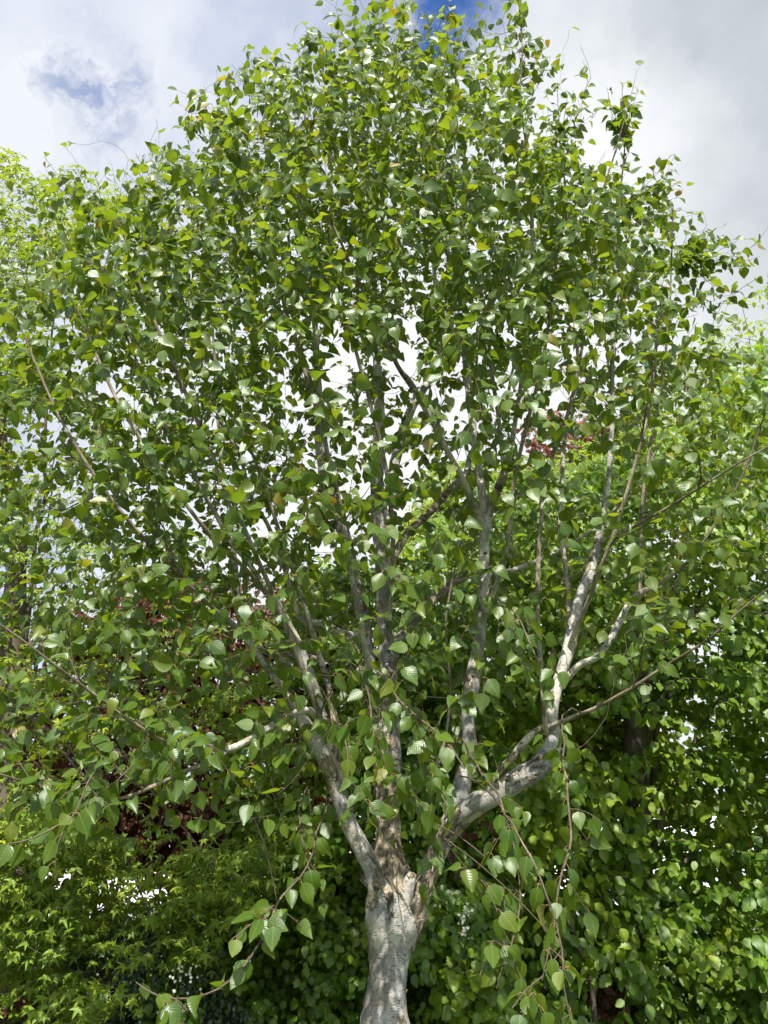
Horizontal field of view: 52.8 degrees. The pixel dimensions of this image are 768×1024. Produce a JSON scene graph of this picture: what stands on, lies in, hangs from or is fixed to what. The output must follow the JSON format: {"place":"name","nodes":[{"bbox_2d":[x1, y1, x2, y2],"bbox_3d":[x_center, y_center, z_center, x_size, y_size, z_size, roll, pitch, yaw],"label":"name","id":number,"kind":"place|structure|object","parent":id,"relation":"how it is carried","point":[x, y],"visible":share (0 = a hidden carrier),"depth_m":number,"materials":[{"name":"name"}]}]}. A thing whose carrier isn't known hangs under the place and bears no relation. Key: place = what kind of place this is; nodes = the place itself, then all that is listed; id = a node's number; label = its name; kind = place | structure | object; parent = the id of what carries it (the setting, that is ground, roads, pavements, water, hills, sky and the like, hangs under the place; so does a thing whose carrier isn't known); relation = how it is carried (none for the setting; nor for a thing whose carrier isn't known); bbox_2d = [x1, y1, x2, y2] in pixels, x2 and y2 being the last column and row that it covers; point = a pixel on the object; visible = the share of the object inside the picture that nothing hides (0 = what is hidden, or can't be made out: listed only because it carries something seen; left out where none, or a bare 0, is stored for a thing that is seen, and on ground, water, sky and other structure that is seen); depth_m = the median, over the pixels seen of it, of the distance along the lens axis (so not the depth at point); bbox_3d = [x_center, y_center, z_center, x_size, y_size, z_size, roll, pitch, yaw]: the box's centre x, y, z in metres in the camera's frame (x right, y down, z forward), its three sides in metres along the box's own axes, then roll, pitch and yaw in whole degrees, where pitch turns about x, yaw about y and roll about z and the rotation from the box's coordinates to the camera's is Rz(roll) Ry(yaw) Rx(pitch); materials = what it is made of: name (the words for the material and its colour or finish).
{"place":"outdoors","nodes":[
{"label":"outdoors","id":0,"kind":"place"},
{"bbox_2d":[0,0,767,794],"label":"sky","id":1,"kind":"structure","parent":0,"point":[85,72],"materials":[{"name":"white"}]},
{"bbox_2d":[32,795,767,1023],"bbox_3d":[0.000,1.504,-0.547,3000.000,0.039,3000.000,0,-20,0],"label":"ground","id":2,"kind":"structure","parent":0,"point":[658,812],"depth_m":7.31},
{"bbox_2d":[0,993,37,1023],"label":"copper shrub","id":3,"kind":"object","parent":2,"relation":"on","point":[18,1004],"visible":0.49,"depth_m":4.27,"materials":[{"name":"red plant"}]},
{"bbox_2d":[49,912,254,1023],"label":"firethorn shrub","id":4,"kind":"object","parent":2,"relation":"on","point":[138,976],"visible":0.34,"depth_m":4.65,"materials":[{"name":"green plant"}]},
{"bbox_2d":[0,147,345,1023],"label":"sweetgum tree","id":5,"kind":"object","parent":2,"relation":"on","point":[40,923],"visible":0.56,"depth_m":4.69,"materials":[{"name":"green plant"}]},
{"bbox_2d":[26,565,328,947],"bbox_3d":[-1.833,2.858,6.482,3.398,5.222,1.457,0,-20,0],"label":"plum tree","id":6,"kind":"object","parent":2,"relation":"on","point":[165,850],"visible":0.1,"depth_m":6.42,"materials":[{"name":"green plant"}]},
{"bbox_2d":[26,668,344,981],"bbox_3d":[-2.894,3.720,7.532,5.979,5.392,1.785,0,-20,0],"label":"hawthorn shrub","id":7,"kind":"object","parent":2,"relation":"on","point":[119,760],"visible":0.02,"depth_m":7.34,"materials":[{"name":"green plant"}]},
{"bbox_2d":[126,544,543,1023],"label":"privet shrub","id":8,"kind":"object","parent":2,"relation":"on","point":[325,981],"visible":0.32,"depth_m":5.00,"materials":[{"name":"green plant"}]},
{"bbox_2d":[0,0,767,1023],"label":"birch tree","id":9,"kind":"object","parent":2,"relation":"on","point":[396,906],"visible":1,"depth_m":3.35,"materials":[{"name":"green plant"}]},
{"bbox_2d":[408,881,529,1023],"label":"viburnum shrub","id":10,"kind":"object","parent":2,"relation":"on","point":[452,999],"visible":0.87,"depth_m":4.35,"materials":[{"name":"green plant"}]},
{"bbox_2d":[359,392,702,821],"bbox_3d":[1.781,2.053,7.672,4.194,8.134,2.371,0,-20,0],"label":"field maple tree","id":11,"kind":"object","parent":2,"relation":"on","point":[412,541],"visible":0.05,"depth_m":7.57,"materials":[{"name":"green plant"}]},
{"bbox_2d":[448,809,630,1023],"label":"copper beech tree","id":12,"kind":"object","parent":2,"relation":"on","point":[598,1003],"visible":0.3,"depth_m":5.10,"materials":[{"name":"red plant"}]},
{"bbox_2d":[393,335,767,1023],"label":"hornbeam tree","id":13,"kind":"object","parent":2,"relation":"on","point":[649,939],"visible":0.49,"depth_m":5.69,"materials":[{"name":"green plant"}]},
{"bbox_2d":[516,402,670,873],"bbox_3d":[3.110,2.438,9.439,2.757,9.226,1.409,0,-20,0],"label":"copper beech tree","id":14,"kind":"object","parent":2,"relation":"on","point":[546,450],"visible":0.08,"depth_m":10.39,"materials":[{"name":"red plant"}]},
{"bbox_2d":[659,276,767,774],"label":"lime tree","id":15,"kind":"object","parent":2,"relation":"on","point":[747,367],"visible":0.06,"depth_m":9.62,"materials":[{"name":"green plant"}]},
{"bbox_2d":[45,816,756,933],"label":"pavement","id":16,"kind":"structure","parent":0,"point":[577,913],"depth_m":14.26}
]}

